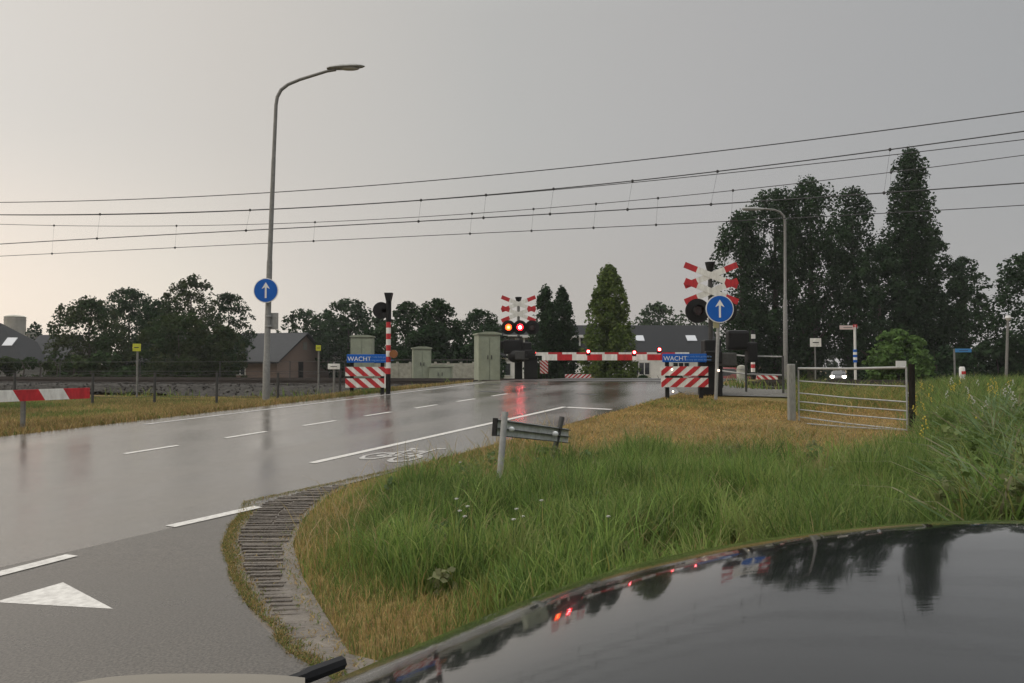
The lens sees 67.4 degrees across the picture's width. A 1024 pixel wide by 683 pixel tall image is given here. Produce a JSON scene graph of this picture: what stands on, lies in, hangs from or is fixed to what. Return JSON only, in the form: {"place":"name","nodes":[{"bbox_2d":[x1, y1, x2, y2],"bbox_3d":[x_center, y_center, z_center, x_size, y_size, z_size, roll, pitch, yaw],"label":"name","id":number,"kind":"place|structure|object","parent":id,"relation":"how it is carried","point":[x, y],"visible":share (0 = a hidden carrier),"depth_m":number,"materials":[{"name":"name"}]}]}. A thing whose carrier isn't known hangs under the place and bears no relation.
{"place":"outdoors","nodes":[
{"label":"outdoors","id":0,"kind":"place"},
{"bbox_2d":[0,512,333,682],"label":"side road","id":1,"kind":"structure","parent":0,"point":[170,597],"depth_m":3.78,"materials":[{"name":"grey asphalt"}]},
{"bbox_2d":[0,582,112,608],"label":"give way triangle","id":2,"kind":"object","parent":1,"relation":"on","point":[62,594],"visible":1,"depth_m":4.12,"materials":[{"name":"white paint"}]},
{"bbox_2d":[0,506,259,575],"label":"edge dashes","id":3,"kind":"object","parent":1,"relation":"on","point":[31,565],"visible":1,"depth_m":5.00,"materials":[{"name":"white paint"}]},
{"bbox_2d":[76,520,1023,682],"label":"car","id":4,"kind":"object","parent":1,"relation":"on","point":[931,602],"visible":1,"depth_m":1.18,"materials":[{"name":"black paint"}]},
{"bbox_2d":[0,379,472,435],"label":"verge grass","id":5,"kind":"structure","parent":0,"point":[46,415],"depth_m":16.41,"materials":[{"name":"green plant"}]},
{"bbox_2d":[222,480,376,676],"bbox_3d":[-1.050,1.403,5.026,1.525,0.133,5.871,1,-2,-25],"label":"pavement","id":6,"kind":"structure","parent":0,"point":[304,615],"depth_m":3.93,"materials":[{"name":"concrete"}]},
{"bbox_2d":[238,484,362,668],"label":"paver ribs","id":7,"kind":"object","parent":6,"relation":"on","point":[261,521],"visible":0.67,"depth_m":5.53,"materials":[{"name":"concrete"}]},
{"bbox_2d":[218,438,520,679],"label":"edge grass","id":8,"kind":"structure","parent":0,"point":[232,571],"depth_m":4.29,"materials":[{"name":"green plant"}]},
{"bbox_2d":[0,378,749,566],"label":"road","id":9,"kind":"structure","parent":0,"point":[66,490],"depth_m":9.78,"materials":[{"name":"grey asphalt"}]},
{"bbox_2d":[147,383,477,423],"bbox_3d":[-3.464,1.302,17.892,0.110,0.498,11.600,-1,-2,27],"label":"edge line","id":10,"kind":"object","parent":9,"relation":"on","point":[298,405],"visible":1,"depth_m":15.75,"materials":[{"name":"white paint"}]},
{"bbox_2d":[124,394,503,453],"bbox_3d":[-2.498,1.351,14.345,0.090,0.445,10.489,-1,-2,27],"label":"line","id":11,"kind":"object","parent":9,"relation":"on","point":[266,431],"visible":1,"depth_m":11.58,"materials":[{"name":"white paint"}]},
{"bbox_2d":[359,448,445,461],"bbox_3d":[-1.373,1.414,9.666,0.738,0.051,1.184,-1,-2,23],"label":"bicycle symbol","id":12,"kind":"object","parent":9,"relation":"on","point":[389,455],"visible":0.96,"depth_m":9.51,"materials":[{"name":"white paint"}]},
{"bbox_2d":[309,407,563,462],"bbox_3d":[-0.635,1.376,12.337,0.110,0.319,7.520,-1,-2,27],"label":"cycle lane line","id":13,"kind":"object","parent":9,"relation":"on","point":[340,456],"visible":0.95,"depth_m":10.93,"materials":[{"name":"white paint"}]},
{"bbox_2d":[0,370,1023,660],"bbox_3d":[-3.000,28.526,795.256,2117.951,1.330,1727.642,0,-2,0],"label":"ground","id":14,"kind":"structure","parent":0,"point":[726,420],"depth_m":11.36,"materials":[{"name":"green plant"}]},
{"bbox_2d":[4,315,26,334],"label":"silo","id":15,"kind":"object","parent":14,"relation":"on","point":[17,323],"visible":0.37,"depth_m":91.31,"materials":[{"name":"concrete"}]},
{"bbox_2d":[0,323,51,376],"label":"farmhouse","id":16,"kind":"object","parent":14,"relation":"on","point":[15,344],"visible":0.29,"depth_m":76.22,"materials":[{"name":"tile"}]},
{"bbox_2d":[25,321,42,339],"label":"tree","id":17,"kind":"object","parent":14,"relation":"on","point":[36,328],"visible":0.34,"depth_m":89.86,"materials":[{"name":"green plant"}]},
{"bbox_2d":[0,388,89,427],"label":"striped barrier","id":18,"kind":"object","parent":14,"relation":"on","point":[22,396],"visible":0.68,"depth_m":12.35,"materials":[{"name":"metal"}]},
{"bbox_2d":[35,335,87,365],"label":"outbuilding","id":19,"kind":"structure","parent":14,"relation":"on","point":[40,340],"depth_m":79.82,"materials":[{"name":"grey"}]},
{"bbox_2d":[0,350,135,376],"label":"hedge","id":20,"kind":"object","parent":14,"relation":"on","point":[106,360],"visible":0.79,"depth_m":43.55,"materials":[{"name":"green plant"}]},
{"bbox_2d":[41,295,132,376],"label":"tree","id":21,"kind":"object","parent":14,"relation":"on","point":[71,316],"visible":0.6,"depth_m":51.20,"materials":[{"name":"green plant"}]},
{"bbox_2d":[91,287,159,374],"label":"tree","id":22,"kind":"object","parent":14,"relation":"on","point":[130,306],"visible":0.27,"depth_m":61.21,"materials":[{"name":"green plant"}]},
{"bbox_2d":[133,344,140,396],"bbox_3d":[-11.723,0.989,23.987,0.250,1.838,0.087,0,-2,0],"label":"marker sign","id":23,"kind":"object","parent":14,"relation":"on","point":[137,347],"visible":0.94,"depth_m":23.98,"materials":[{"name":"metal"}]},
{"bbox_2d":[127,298,177,376],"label":"tree","id":24,"kind":"object","parent":14,"relation":"on","point":[150,313],"visible":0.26,"depth_m":59.38,"materials":[{"name":"green plant"}]},
{"bbox_2d":[2,370,340,403],"bbox_3d":[-9.905,1.273,20.528,10.412,1.032,1.151,0,-2,-1],"label":"wire fence","id":25,"kind":"object","parent":14,"relation":"on","point":[92,385],"visible":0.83,"depth_m":20.17,"materials":[{"name":"metal"}]},
{"bbox_2d":[132,312,227,376],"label":"tree","id":26,"kind":"object","parent":14,"relation":"on","point":[169,324],"visible":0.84,"depth_m":46.59,"materials":[{"name":"green plant"}]},
{"bbox_2d":[158,273,224,360],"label":"tree","id":27,"kind":"object","parent":14,"relation":"on","point":[191,282],"visible":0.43,"depth_m":57.61,"materials":[{"name":"green plant"}]},
{"bbox_2d":[59,361,345,377],"bbox_3d":[-17.328,1.479,36.850,19.851,1.054,0.296,0,-2,12],"label":"track fence","id":28,"kind":"object","parent":14,"relation":"on","point":[219,371],"visible":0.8,"depth_m":35.52,"materials":[{"name":"metal"}]},
{"bbox_2d":[0,381,420,396],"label":"ballast","id":29,"kind":"structure","parent":14,"relation":"on","point":[239,389],"depth_m":26.95,"materials":[{"name":"grey gravel"}]},
{"bbox_2d":[0,378,917,388],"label":"railway track","id":30,"kind":"structure","parent":29,"relation":"on","point":[192,381],"depth_m":28.29,"materials":[{"name":"metal"}]},
{"bbox_2d":[0,376,934,381],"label":"railway track","id":31,"kind":"structure","parent":29,"relation":"on","point":[404,378],"depth_m":31.86,"materials":[{"name":"metal"}]},
{"bbox_2d":[198,324,247,376],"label":"tree","id":32,"kind":"object","parent":14,"relation":"on","point":[221,333],"visible":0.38,"depth_m":49.73,"materials":[{"name":"green plant"}]},
{"bbox_2d":[202,292,257,376],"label":"tree","id":33,"kind":"object","parent":14,"relation":"on","point":[227,299],"visible":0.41,"depth_m":61.79,"materials":[{"name":"green plant"}]},
{"bbox_2d":[132,332,332,377],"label":"barn","id":34,"kind":"structure","parent":14,"relation":"on","point":[292,346],"depth_m":68.85,"materials":[{"name":"grey brick"}]},
{"bbox_2d":[275,308,322,337],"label":"tree","id":35,"kind":"object","parent":14,"relation":"on","point":[307,314],"visible":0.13,"depth_m":77.53,"materials":[{"name":"green plant"}]},
{"bbox_2d":[253,64,364,400],"bbox_3d":[-4.897,-2.514,18.588,2.606,8.511,0.260,0,-2,-1],"label":"street lamp","id":36,"kind":"object","parent":14,"relation":"on","point":[265,290],"visible":0.99,"depth_m":18.54,"materials":[{"name":"metal"}]},
{"bbox_2d":[302,312,346,377],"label":"tree","id":37,"kind":"object","parent":14,"relation":"on","point":[316,332],"visible":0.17,"depth_m":75.27,"materials":[{"name":"green plant"}]},
{"bbox_2d":[328,362,339,392],"bbox_3d":[-4.865,1.149,20.979,0.328,1.176,0.087,0,-2,0],"label":"notice sign","id":38,"kind":"object","parent":14,"relation":"on","point":[333,366],"visible":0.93,"depth_m":20.96,"materials":[{"name":"metal"}]},
{"bbox_2d":[314,298,374,377],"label":"tree","id":39,"kind":"object","parent":14,"relation":"on","point":[358,313],"visible":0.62,"depth_m":70.99,"materials":[{"name":"green plant"}]},
{"bbox_2d":[350,335,375,377],"bbox_3d":[-6.711,0.780,34.489,1.068,2.122,0.910,0,-2,-6],"label":"cabinet","id":40,"kind":"object","parent":14,"relation":"on","point":[362,344],"visible":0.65,"depth_m":34.09,"materials":[{"name":"grey metal"}]},
{"bbox_2d":[345,354,392,393],"bbox_3d":[-3.519,0.917,19.017,1.197,1.197,0.116,0,-2,0],"label":"barrier board","id":41,"kind":"object","parent":14,"relation":"on","point":[351,382],"visible":1,"depth_m":18.97,"materials":[{"name":"red paint"}]},
{"bbox_2d":[361,317,400,362],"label":"tree","id":42,"kind":"object","parent":14,"relation":"on","point":[376,321],"visible":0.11,"depth_m":69.76,"materials":[{"name":"green plant"}]},
{"bbox_2d":[373,293,397,393],"bbox_3d":[-3.134,0.102,19.008,0.630,2.611,0.200,0,-2,0],"label":"crossing signal","id":43,"kind":"object","parent":14,"relation":"on","point":[381,310],"visible":0.98,"depth_m":18.97,"materials":[{"name":"black paint"}]},
{"bbox_2d":[382,301,425,362],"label":"tree","id":44,"kind":"object","parent":14,"relation":"on","point":[400,315],"visible":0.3,"depth_m":51.77,"materials":[{"name":"green plant"}]},
{"bbox_2d":[411,346,431,377],"bbox_3d":[-3.944,1.016,33.480,0.865,1.579,0.810,0,-2,-11],"label":"cabinet","id":45,"kind":"object","parent":14,"relation":"on","point":[421,359],"visible":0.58,"depth_m":33.12,"materials":[{"name":"grey metal"}]},
{"bbox_2d":[374,359,473,377],"bbox_3d":[-3.988,1.443,36.972,5.626,1.170,0.120,0,-2,0],"label":"panel fence","id":46,"kind":"object","parent":14,"relation":"on","point":[460,370],"visible":0.34,"depth_m":36.94,"materials":[{"name":"concrete"}]},
{"bbox_2d":[358,319,510,377],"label":"hedge","id":47,"kind":"object","parent":14,"relation":"on","point":[430,338],"visible":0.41,"depth_m":48.20,"materials":[{"name":"green plant"}]},
{"bbox_2d":[404,298,464,362],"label":"tree","id":48,"kind":"object","parent":14,"relation":"on","point":[440,307],"visible":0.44,"depth_m":49.56,"materials":[{"name":"green plant"}]},
{"bbox_2d":[428,365,453,377],"bbox_3d":[-3.067,1.398,33.166,1.031,0.793,0.810,0,-2,0],"label":"cabinet","id":49,"kind":"object","parent":14,"relation":"on","point":[440,371],"visible":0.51,"depth_m":32.80,"materials":[{"name":"grey metal"}]},
{"bbox_2d":[451,308,507,365],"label":"tree","id":50,"kind":"object","parent":14,"relation":"on","point":[467,324],"visible":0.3,"depth_m":53.35,"materials":[{"name":"green plant"}]},
{"bbox_2d":[473,332,501,380],"bbox_3d":[-0.893,0.619,27.490,0.868,1.904,0.910,1,-2,-14],"label":"cabinet","id":51,"kind":"object","parent":14,"relation":"on","point":[486,355],"visible":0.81,"depth_m":27.10,"materials":[{"name":"grey metal"}]},
{"bbox_2d":[105,373,918,396],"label":"lineside weeds","id":52,"kind":"object","parent":14,"relation":"on","point":[736,384],"visible":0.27,"depth_m":21.38,"materials":[{"name":"green plant"}]},
{"bbox_2d":[500,295,538,378],"bbox_3d":[0.249,-0.043,29.512,1.598,3.503,0.614,0,-2,0],"label":"crossing signal","id":53,"kind":"object","parent":14,"relation":"on","point":[518,327],"visible":0.85,"depth_m":29.56,"materials":[{"name":"metal"}]},
{"bbox_2d":[492,412,570,478],"bbox_3d":[0.235,1.199,8.402,0.181,0.947,1.958,-1,-2,26],"label":"guardrail","id":54,"kind":"object","parent":14,"relation":"on","point":[503,427],"visible":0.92,"depth_m":8.24,"materials":[{"name":"metal"}]},
{"bbox_2d":[496,326,583,377],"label":"house","id":55,"kind":"structure","parent":14,"relation":"on","point":[509,370],"depth_m":57.94,"materials":[{"name":"tile"}]},
{"bbox_2d":[540,360,547,378],"bbox_3d":[1.249,1.112,30.006,0.312,0.739,0.096,0,-2,0],"label":"striped barrier","id":56,"kind":"object","parent":14,"relation":"on","point":[543,366],"visible":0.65,"depth_m":29.97,"materials":[{"name":"red metal"}]},
{"bbox_2d":[522,283,567,378],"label":"tree","id":57,"kind":"object","parent":14,"relation":"on","point":[548,319],"visible":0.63,"depth_m":43.68,"materials":[{"name":"green plant"}]},
{"bbox_2d":[549,284,581,376],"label":"tree","id":58,"kind":"object","parent":14,"relation":"on","point":[564,305],"visible":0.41,"depth_m":44.64,"materials":[{"name":"green plant"}]},
{"bbox_2d":[515,350,688,378],"bbox_3d":[3.355,0.867,28.750,6.473,1.092,0.525,0,-2,0],"label":"barrier boom","id":59,"kind":"object","parent":14,"relation":"on","point":[529,357],"visible":0.84,"depth_m":28.56,"materials":[{"name":"red paint"}]},
{"bbox_2d":[577,264,641,377],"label":"tree","id":60,"kind":"object","parent":14,"relation":"on","point":[607,310],"visible":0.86,"depth_m":41.47,"materials":[{"name":"green plant"}]},
{"bbox_2d":[500,378,736,381],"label":"crossing deck","id":61,"kind":"structure","parent":14,"relation":"on","point":[585,379],"depth_m":26.66,"materials":[{"name":"grey concrete"}]},
{"bbox_2d":[285,407,973,567],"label":"straw stalks","id":62,"kind":"object","parent":14,"relation":"on","point":[628,430],"visible":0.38,"depth_m":9.02,"materials":[{"name":"beige plant"}]},
{"bbox_2d":[574,325,724,377],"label":"house","id":63,"kind":"structure","parent":14,"relation":"on","point":[673,338],"depth_m":58.40,"materials":[{"name":"tile"}]},
{"bbox_2d":[633,362,649,374],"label":"window","id":64,"kind":"structure","parent":63,"relation":"in","point":[645,366],"depth_m":56.92,"materials":[{"name":"grey glass"}]},
{"bbox_2d":[632,301,683,324],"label":"tree","id":65,"kind":"object","parent":14,"relation":"on","point":[657,308],"visible":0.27,"depth_m":89.67,"materials":[{"name":"green plant"}]},
{"bbox_2d":[384,440,931,605],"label":"verge herbs","id":66,"kind":"object","parent":14,"relation":"on","point":[437,574],"visible":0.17,"depth_m":6.86,"materials":[{"name":"green plant"}]},
{"bbox_2d":[661,354,710,398],"bbox_3d":[3.989,0.896,17.566,1.154,1.228,0.217,0,-2,0],"label":"barrier board","id":67,"kind":"object","parent":14,"relation":"on","point":[700,371],"visible":1,"depth_m":17.57,"materials":[{"name":"red paint"}]},
{"bbox_2d":[671,310,713,324],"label":"tree","id":68,"kind":"object","parent":14,"relation":"on","point":[690,323],"visible":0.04,"depth_m":80.40,"materials":[{"name":"green plant"}]},
{"bbox_2d":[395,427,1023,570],"bbox_3d":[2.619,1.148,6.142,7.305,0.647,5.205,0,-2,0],"label":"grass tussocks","id":69,"kind":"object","parent":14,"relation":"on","point":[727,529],"depth_m":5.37,"materials":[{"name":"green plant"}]},
{"bbox_2d":[706,295,733,399],"bbox_3d":[4.679,0.290,17.297,0.631,2.680,0.143,0,-2,0],"label":"traffic sign","id":70,"kind":"object","parent":14,"relation":"on","point":[719,309],"visible":0.98,"depth_m":17.29,"materials":[{"name":"metal"}]},
{"bbox_2d":[683,262,757,361],"bbox_3d":[5.178,-0.282,19.097,1.858,3.383,0.648,0,-2,0],"label":"crossing signal","id":71,"kind":"object","parent":14,"relation":"on","point":[695,310],"visible":0.69,"depth_m":19.03,"materials":[{"name":"metal"}]},
{"bbox_2d":[736,365,744,383],"bbox_3d":[6.869,1.037,22.978,0.305,0.666,0.310,0,-2,0],"label":"drum cabinet","id":72,"kind":"object","parent":14,"relation":"on","point":[740,368],"visible":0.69,"depth_m":22.85,"materials":[{"name":"metal"}]},
{"bbox_2d":[706,208,776,376],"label":"tree","id":73,"kind":"object","parent":14,"relation":"on","point":[725,247],"visible":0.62,"depth_m":49.45,"materials":[{"name":"green plant"}]},
{"bbox_2d":[751,330,754,379],"bbox_3d":[8.781,0.533,27.998,0.160,1.906,0.160,0,-2,0],"label":"striped pole","id":74,"kind":"object","parent":14,"relation":"on","point":[752,363],"visible":0.47,"depth_m":27.93,"materials":[{"name":"white metal"}]},
{"bbox_2d":[722,354,784,392],"bbox_3d":[6.022,0.854,19.638,0.379,1.150,1.918,1,-2,-36],"label":"handrail fence","id":75,"kind":"object","parent":14,"relation":"on","point":[746,374],"visible":0.52,"depth_m":19.36,"materials":[{"name":"metal"}]},
{"bbox_2d":[742,207,787,379],"bbox_3d":[10.901,-1.895,33.085,1.906,7.843,0.190,0,-2,0],"label":"street lamp","id":76,"kind":"object","parent":14,"relation":"on","point":[785,341],"visible":0.94,"depth_m":33.04,"materials":[{"name":"metal"}]},
{"bbox_2d":[723,335,826,379],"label":"hedge","id":77,"kind":"object","parent":14,"relation":"on","point":[802,374],"visible":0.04,"depth_m":53.50,"materials":[{"name":"green plant"}]},
{"bbox_2d":[733,186,819,379],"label":"tree","id":78,"kind":"object","parent":14,"relation":"on","point":[774,364],"visible":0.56,"depth_m":49.25,"materials":[{"name":"green plant"}]},
{"bbox_2d":[766,174,855,379],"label":"tree","id":79,"kind":"object","parent":14,"relation":"on","point":[823,243],"visible":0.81,"depth_m":48.21,"materials":[{"name":"green plant"}]},
{"bbox_2d":[810,338,820,378],"bbox_3d":[14.234,1.171,35.987,0.516,2.647,0.087,0,-2,0],"label":"notice sign","id":80,"kind":"object","parent":14,"relation":"on","point":[815,342],"visible":0.94,"depth_m":35.99,"materials":[{"name":"metal"}]},
{"bbox_2d":[830,371,846,379],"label":"car","id":81,"kind":"object","parent":14,"relation":"on","point":[837,375],"visible":0.64,"depth_m":86.45,"materials":[{"name":"grey paint"}]},
{"bbox_2d":[840,325,856,379],"bbox_3d":[16.655,0.964,38.009,0.861,3.604,0.180,0,-2,0],"label":"route sign","id":82,"kind":"object","parent":14,"relation":"on","point":[853,327],"visible":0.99,"depth_m":38.00,"materials":[{"name":"grey metal"}]},
{"bbox_2d":[787,361,915,430],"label":"field gate","id":83,"kind":"structure","parent":14,"relation":"on","point":[909,386],"depth_m":13.09,"materials":[{"name":"metal"}]},
{"bbox_2d":[823,185,882,379],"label":"tree","id":84,"kind":"object","parent":14,"relation":"on","point":[857,242],"visible":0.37,"depth_m":50.74,"materials":[{"name":"green plant"}]},
{"bbox_2d":[723,345,993,379],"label":"hedge","id":85,"kind":"object","parent":14,"relation":"on","point":[832,363],"visible":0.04,"depth_m":109.50,"materials":[{"name":"green plant"}]},
{"bbox_2d":[841,242,920,379],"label":"tree","id":86,"kind":"object","parent":14,"relation":"on","point":[884,260],"visible":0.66,"depth_m":45.74,"materials":[{"name":"green plant"}]},
{"bbox_2d":[861,328,936,379],"bbox_3d":[16.617,0.956,33.044,2.906,3.070,2.848,-1,-2,30],"label":"bush","id":87,"kind":"object","parent":14,"relation":"on","point":[899,344],"visible":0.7,"depth_m":32.52,"materials":[{"name":"green plant"}]},
{"bbox_2d":[869,146,953,374],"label":"tree","id":88,"kind":"object","parent":14,"relation":"on","point":[911,228],"visible":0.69,"depth_m":46.38,"materials":[{"name":"green plant"}]},
{"bbox_2d":[833,384,1023,520],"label":"reed leaves","id":89,"kind":"object","parent":14,"relation":"on","point":[974,422],"visible":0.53,"depth_m":6.71,"materials":[{"name":"green plant"}]},
{"bbox_2d":[886,238,977,373],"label":"tree","id":90,"kind":"object","parent":14,"relation":"on","point":[958,283],"visible":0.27,"depth_m":46.81,"materials":[{"name":"green plant"}]},
{"bbox_2d":[864,372,1023,521],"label":"tall weeds","id":91,"kind":"object","parent":14,"relation":"on","point":[987,488],"visible":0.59,"depth_m":7.27,"materials":[{"name":"green plant"}]},
{"bbox_2d":[908,377,1017,442],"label":"weed flowers","id":92,"kind":"object","parent":14,"relation":"on","point":[925,423],"visible":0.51,"depth_m":12.51,"materials":[{"name":"yellow plant"}]},
{"bbox_2d":[904,339,1023,379],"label":"hedge","id":93,"kind":"object","parent":14,"relation":"on","point":[981,354],"visible":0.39,"depth_m":41.41,"materials":[{"name":"green plant"}]},
{"bbox_2d":[944,256,991,375],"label":"tree","id":94,"kind":"object","parent":14,"relation":"on","point":[974,278],"visible":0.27,"depth_m":49.52,"materials":[{"name":"green plant"}]},
{"bbox_2d":[920,387,1023,519],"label":"broad weeds","id":95,"kind":"object","parent":14,"relation":"on","point":[972,446],"visible":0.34,"depth_m":6.28,"materials":[{"name":"green plant"}]},
{"bbox_2d":[971,252,1023,377],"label":"tree","id":96,"kind":"object","parent":14,"relation":"on","point":[1011,275],"visible":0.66,"depth_m":42.17,"materials":[{"name":"green plant"}]},
{"bbox_2d":[1005,315,1010,376],"bbox_3d":[20.005,0.539,31.000,0.338,3.180,0.240,0,-2,0],"label":"street lamp","id":97,"kind":"object","parent":14,"relation":"on","point":[1007,317],"visible":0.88,"depth_m":30.98,"materials":[{"name":"metal"}]},
{"bbox_2d":[0,131,1023,243],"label":"overhead line","id":98,"kind":"object","parent":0,"point":[626,209],"visible":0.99,"depth_m":25.69,"materials":[{"name":"black metal"}]},
{"bbox_2d":[112,139,1023,214],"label":"feeder wire","id":99,"kind":"object","parent":98,"relation":"on","point":[680,177],"visible":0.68,"depth_m":26.17,"materials":[{"name":"black metal"}]},
{"bbox_2d":[0,111,1023,202],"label":"feeder wire","id":100,"kind":"object","parent":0,"point":[549,169],"visible":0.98,"depth_m":23.29,"materials":[{"name":"black metal"}]},
{"bbox_2d":[0,0,1023,367],"label":"sky","id":101,"kind":"structure","parent":0,"point":[110,100],"materials":[{"name":"grey"}]},
{"bbox_2d":[1,155,1023,255],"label":"overhead line","id":102,"kind":"object","parent":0,"point":[593,227],"visible":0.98,"depth_m":29.52,"materials":[{"name":"black metal"}]},
{"bbox_2d":[398,372,1014,471],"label":"dry grass","id":103,"kind":"structure","parent":0,"point":[888,393],"depth_m":14.26,"materials":[{"name":"yellow plant"}]},
{"bbox_2d":[674,385,786,396],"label":"gravel path","id":104,"kind":"structure","parent":0,"point":[727,390],"depth_m":19.49,"materials":[{"name":"grey gravel"}]},
{"bbox_2d":[542,348,736,395],"bbox_3d":[3.044,0.740,18.548,4.650,1.161,0.525,0,-2,0],"label":"barrier boom","id":105,"kind":"object","parent":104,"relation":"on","point":[727,359],"visible":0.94,"depth_m":18.36,"materials":[{"name":"red paint"}]},
{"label":"far road","id":106,"kind":"structure","parent":0,"visible":0},
{"bbox_2d":[688,367,755,378],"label":"parked car","id":107,"kind":"object","parent":106,"relation":"on","point":[726,374],"visible":0.03,"depth_m":41.21,"materials":[{"name":"red paint"}]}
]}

